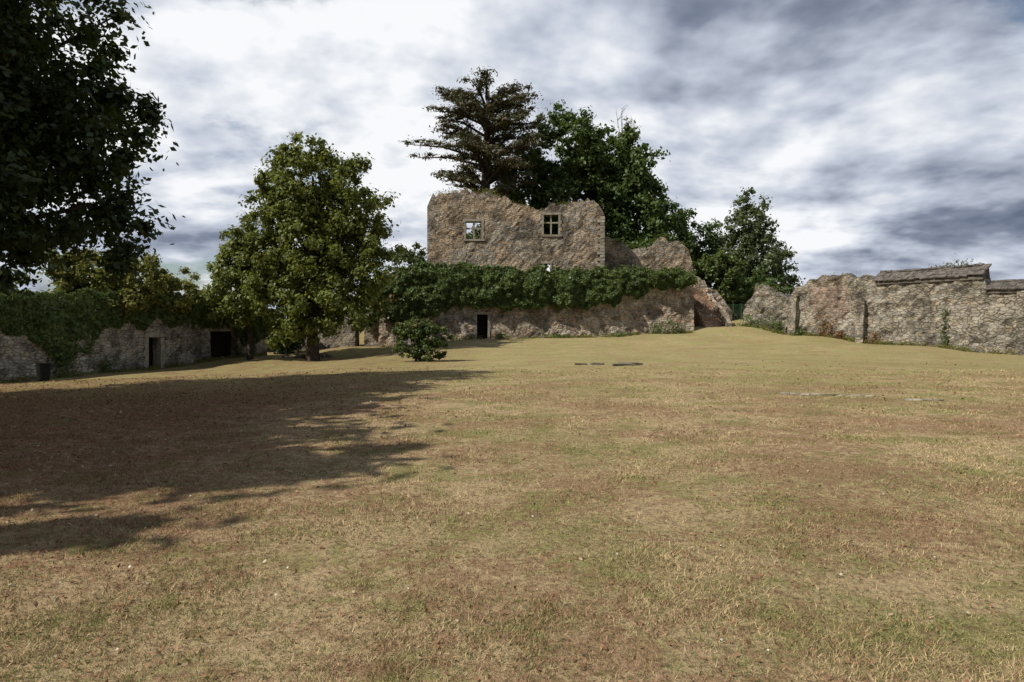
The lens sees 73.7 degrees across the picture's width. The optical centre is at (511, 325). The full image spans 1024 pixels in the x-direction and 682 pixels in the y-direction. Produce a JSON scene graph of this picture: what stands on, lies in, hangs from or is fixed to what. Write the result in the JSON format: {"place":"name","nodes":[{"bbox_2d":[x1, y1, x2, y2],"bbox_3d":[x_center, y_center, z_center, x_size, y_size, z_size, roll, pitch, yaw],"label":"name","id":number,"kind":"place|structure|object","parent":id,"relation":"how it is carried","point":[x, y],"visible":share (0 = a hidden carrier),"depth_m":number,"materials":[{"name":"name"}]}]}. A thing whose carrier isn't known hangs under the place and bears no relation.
{"place":"outdoors","nodes":[
{"label":"outdoors","id":0,"kind":"place"},
{"bbox_2d":[0,320,1023,681],"bbox_3d":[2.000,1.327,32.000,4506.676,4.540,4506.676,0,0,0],"label":"ground","id":1,"kind":"structure","parent":0,"point":[722,348],"depth_m":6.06,"materials":[{"name":"plant"}]},
{"bbox_2d":[36,358,50,380],"bbox_3d":[-20.600,2.084,30.024,0.573,1.350,0.621,0,0,0],"label":"litter bin","id":2,"kind":"object","parent":1,"relation":"on","point":[42,371],"visible":0.95,"depth_m":29.80,"materials":[{"name":"metal"}]},
{"bbox_2d":[0,242,147,308],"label":"background shrubs","id":3,"kind":"object","parent":1,"relation":"on","point":[56,277],"visible":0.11,"depth_m":43.38,"materials":[{"name":"green plant"}]},
{"bbox_2d":[0,0,184,307],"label":"chestnut tree","id":4,"kind":"object","parent":1,"relation":"on","point":[45,158],"visible":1,"depth_m":17.59,"materials":[{"name":"green plant"}]},
{"bbox_2d":[0,308,266,382],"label":"boundary wall","id":5,"kind":"structure","parent":1,"relation":"on","point":[127,344],"depth_m":43.14,"materials":[{"name":"stone"}]},
{"bbox_2d":[0,287,269,366],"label":"ivy","id":6,"kind":"object","parent":5,"relation":"attached to","point":[49,324],"visible":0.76,"depth_m":39.98,"materials":[{"name":"green plant"}]},
{"bbox_2d":[43,247,275,325],"bbox_3d":[-24.283,-2.360,49.249,7.131,5.693,17.577,0,0,20],"label":"yellow shrub","id":7,"kind":"object","parent":1,"relation":"on","point":[159,282],"visible":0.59,"depth_m":43.60,"materials":[{"name":"green plant"}]},
{"bbox_2d":[197,219,283,359],"bbox_3d":[-19.127,-2.446,48.545,6.150,10.521,5.210,0,0,0],"label":"linden tree","id":8,"kind":"object","parent":1,"relation":"on","point":[226,279],"visible":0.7,"depth_m":47.60,"materials":[{"name":"green plant"}]},
{"bbox_2d":[267,326,342,351],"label":"wall","id":9,"kind":"structure","parent":1,"relation":"on","point":[331,342],"depth_m":59.31,"materials":[{"name":"stone"}]},
{"bbox_2d":[281,352,332,358],"bbox_3d":[-15.093,2.211,50.639,3.774,0.503,1.739,0,0,11],"label":"rubble heap","id":10,"kind":"object","parent":1,"relation":"on","point":[322,355],"visible":0.52,"depth_m":50.25,"materials":[{"name":"stone"}]},
{"bbox_2d":[226,131,408,360],"bbox_3d":[-13.326,-5.546,48.007,12.157,16.769,9.046,0,0,20],"label":"linden tree","id":11,"kind":"object","parent":1,"relation":"on","point":[322,266],"visible":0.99,"depth_m":46.18,"materials":[{"name":"green plant"}]},
{"bbox_2d":[267,292,374,353],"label":"shaded shrubs","id":12,"kind":"object","parent":1,"relation":"on","point":[292,348],"visible":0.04,"depth_m":57.27,"materials":[{"name":"green plant"}]},
{"bbox_2d":[343,312,378,346],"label":"wall end","id":13,"kind":"structure","parent":1,"relation":"on","point":[351,338],"depth_m":58.63,"materials":[{"name":"stone"}]},
{"bbox_2d":[353,303,378,327],"bbox_3d":[-16.223,-0.216,55.703,11.973,4.179,1.975,0,0,-19],"label":"ivy clump","id":14,"kind":"object","parent":13,"relation":"attached to","point":[371,321],"visible":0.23,"depth_m":56.90,"materials":[{"name":"green plant"}]},
{"bbox_2d":[379,270,408,321],"bbox_3d":[-9.460,-2.452,56.252,3.012,4.450,2.822,0,0,0],"label":"dry shrub","id":15,"kind":"object","parent":1,"relation":"on","point":[396,298],"visible":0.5,"depth_m":55.36,"materials":[{"name":"green plant"}]},
{"bbox_2d":[391,316,454,361],"bbox_3d":[-4.944,0.792,38.016,3.564,2.673,2.143,0,0,0],"label":"bush","id":16,"kind":"object","parent":1,"relation":"on","point":[417,331],"visible":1,"depth_m":37.65,"materials":[{"name":"green plant"}]},
{"bbox_2d":[53,309,950,377],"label":"wall foot plants","id":17,"kind":"object","parent":1,"relation":"on","point":[108,365],"depth_m":55.35,"materials":[{"name":"green plant"}]},
{"bbox_2d":[0,360,1023,681],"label":"fallen leaves","id":18,"kind":"object","parent":1,"relation":"on","point":[346,494],"visible":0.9,"depth_m":7.03,"materials":[{"name":"brown plant"}]},
{"bbox_2d":[0,322,1023,382],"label":"verge grass","id":19,"kind":"structure","parent":1,"relation":"on","point":[23,378],"depth_m":48.74,"materials":[{"name":"green plant"}]},
{"bbox_2d":[35,396,1009,650],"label":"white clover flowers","id":20,"kind":"object","parent":1,"relation":"on","point":[468,513],"visible":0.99,"depth_m":4.62,"materials":[{"name":"white plant"}]},
{"bbox_2d":[379,285,693,346],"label":"retaining wall","id":21,"kind":"structure","parent":1,"relation":"on","point":[641,315],"depth_m":57.05,"materials":[{"name":"stone"}]},
{"bbox_2d":[477,315,487,338],"bbox_3d":[-2.492,0.300,57.361,1.400,3.200,0.060,0,0,-4],"label":"door","id":22,"kind":"structure","parent":21,"relation":"attached to","point":[482,324],"depth_m":57.33,"materials":[{"name":"brown wood"}]},
{"bbox_2d":[377,261,695,324],"bbox_3d":[2.162,-2.687,56.191,26.421,5.351,1.456,0,0,-4],"label":"ivy","id":23,"kind":"object","parent":21,"relation":"attached to","point":[446,288],"visible":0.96,"depth_m":56.02,"materials":[{"name":"green plant"}]},
{"bbox_2d":[575,362,642,365],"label":"stone slabs","id":24,"kind":"structure","parent":1,"relation":"on","point":[624,363],"depth_m":28.95,"materials":[{"name":"grey stone"}]},
{"bbox_2d":[694,289,722,326],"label":"stone stairs","id":25,"kind":"structure","parent":1,"relation":"on","point":[706,313],"depth_m":60.28,"materials":[{"name":"brown stone"}]},
{"bbox_2d":[692,249,746,312],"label":"ivy mound","id":26,"kind":"object","parent":1,"relation":"on","point":[718,265],"visible":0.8,"depth_m":65.32,"materials":[{"name":"green plant"}]},
{"bbox_2d":[727,303,744,319],"bbox_3d":[21.125,-1.212,64.000,2.327,1.800,0.077,0,0,0],"label":"garden fence","id":27,"kind":"object","parent":1,"relation":"on","point":[742,306],"visible":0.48,"depth_m":63.99,"materials":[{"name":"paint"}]},
{"bbox_2d":[709,187,805,300],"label":"background tree","id":28,"kind":"object","parent":1,"relation":"on","point":[752,237],"visible":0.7,"depth_m":78.76,"materials":[{"name":"green plant"}]},
{"bbox_2d":[727,270,789,318],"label":"shrub","id":29,"kind":"object","parent":1,"relation":"on","point":[748,289],"visible":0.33,"depth_m":68.26,"materials":[{"name":"green plant"}]},
{"bbox_2d":[743,285,790,331],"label":"broken wall","id":30,"kind":"structure","parent":1,"relation":"on","point":[763,300],"depth_m":58.12,"materials":[{"name":"stone"}]},
{"bbox_2d":[787,295,799,334],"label":"pier","id":31,"kind":"structure","parent":1,"relation":"on","point":[793,314],"depth_m":54.88,"materials":[{"name":"stone"}]},
{"bbox_2d":[814,316,883,343],"bbox_3d":[25.396,0.279,51.239,1.777,2.224,5.114,0,0,-28],"label":"red leaved plant","id":32,"kind":"object","parent":1,"relation":"on","point":[828,328],"visible":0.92,"depth_m":52.29,"materials":[{"name":"red plant"}]},
{"bbox_2d":[855,298,867,342],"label":"pier","id":33,"kind":"structure","parent":1,"relation":"on","point":[861,322],"depth_m":50.16,"materials":[{"name":"stone"}]},
{"bbox_2d":[780,392,943,400],"bbox_3d":[7.868,1.602,15.535,3.316,0.071,0.556,0,0,37],"label":"stone edging","id":34,"kind":"object","parent":1,"relation":"on","point":[823,394],"visible":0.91,"depth_m":15.81,"materials":[{"name":"grey stone"}]},
{"bbox_2d":[791,273,1016,353],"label":"boundary wall","id":35,"kind":"structure","parent":1,"relation":"on","point":[978,316],"depth_m":47.28,"materials":[{"name":"stone"}]},
{"bbox_2d":[752,271,860,292],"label":"wall top grass","id":36,"kind":"structure","parent":35,"relation":"on","point":[806,282],"depth_m":57.32,"materials":[{"name":"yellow plant"}]},
{"bbox_2d":[873,263,991,284],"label":"slate roof","id":37,"kind":"structure","parent":35,"relation":"on","point":[960,272],"depth_m":46.39,"materials":[{"name":"stone"}]},
{"bbox_2d":[928,258,979,267],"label":"background shrub tips","id":38,"kind":"object","parent":35,"relation":"on","point":[954,263],"visible":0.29,"depth_m":47.86,"materials":[{"name":"green plant"}]},
{"bbox_2d":[984,279,1023,293],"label":"slate roof","id":39,"kind":"structure","parent":35,"relation":"on","point":[1007,286],"depth_m":42.88,"materials":[{"name":"stone"}]},
{"bbox_2d":[1015,291,1023,354],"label":"pier","id":40,"kind":"structure","parent":1,"relation":"on","point":[1019,341],"depth_m":41.71,"materials":[{"name":"stone"}]},
{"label":"terrace","id":41,"kind":"object","parent":1,"relation":"on","visible":0},
{"bbox_2d":[385,242,426,287],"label":"background tree","id":42,"kind":"object","parent":41,"relation":"on","point":[412,257],"visible":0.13,"depth_m":67.31,"materials":[{"name":"green plant"}]},
{"bbox_2d":[400,66,550,238],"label":"cedar tree","id":43,"kind":"object","parent":41,"relation":"on","point":[503,124],"visible":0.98,"depth_m":70.52,"materials":[{"name":"green plant"}]},
{"bbox_2d":[466,223,515,268],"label":"background tree","id":44,"kind":"object","parent":41,"relation":"on","point":[469,235],"visible":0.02,"depth_m":78.33,"materials":[{"name":"green plant"}]},
{"bbox_2d":[412,262,697,288],"bbox_3d":[3.083,-3.700,57.979,26.033,3.258,3.252,0,0,-3],"label":"terrace hedge","id":45,"kind":"object","parent":41,"relation":"on","point":[606,266],"visible":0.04,"depth_m":58.05,"materials":[{"name":"green plant"}]},
{"bbox_2d":[427,189,731,326],"bbox_3d":[6.189,-5.582,65.616,28.808,13.765,11.297,0,0,8],"label":"castle ruin","id":46,"kind":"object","parent":41,"relation":"on","point":[513,235],"visible":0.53,"depth_m":62.00,"materials":[{"name":"stone"}]},
{"bbox_2d":[435,187,576,205],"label":"wall top grass","id":47,"kind":"structure","parent":46,"relation":"on","point":[487,193],"depth_m":62.31,"materials":[{"name":"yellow plant"}]},
{"bbox_2d":[463,212,604,268],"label":"window frames","id":48,"kind":"structure","parent":46,"relation":"in","point":[602,228],"depth_m":61.94,"materials":[{"name":"stone"}]},
{"bbox_2d":[604,231,693,247],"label":"wall top grass","id":49,"kind":"structure","parent":46,"relation":"on","point":[631,243],"depth_m":64.30,"materials":[{"name":"green plant"}]},
{"bbox_2d":[494,99,699,267],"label":"dark broadleaf tree","id":50,"kind":"object","parent":41,"relation":"on","point":[590,167],"visible":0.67,"depth_m":74.16,"materials":[{"name":"green plant"}]},
{"bbox_2d":[614,104,656,178],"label":"bare topped tree","id":51,"kind":"object","parent":41,"relation":"on","point":[622,130],"visible":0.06,"depth_m":80.11,"materials":[{"name":"green plant"}]},
{"bbox_2d":[663,208,735,291],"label":"background tree","id":52,"kind":"object","parent":41,"relation":"on","point":[696,252],"visible":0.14,"depth_m":83.65,"materials":[{"name":"green plant"}]},
{"bbox_2d":[0,0,1023,318],"label":"sky","id":53,"kind":"structure","parent":0,"point":[880,135],"materials":[{"name":"grey"}]}
]}

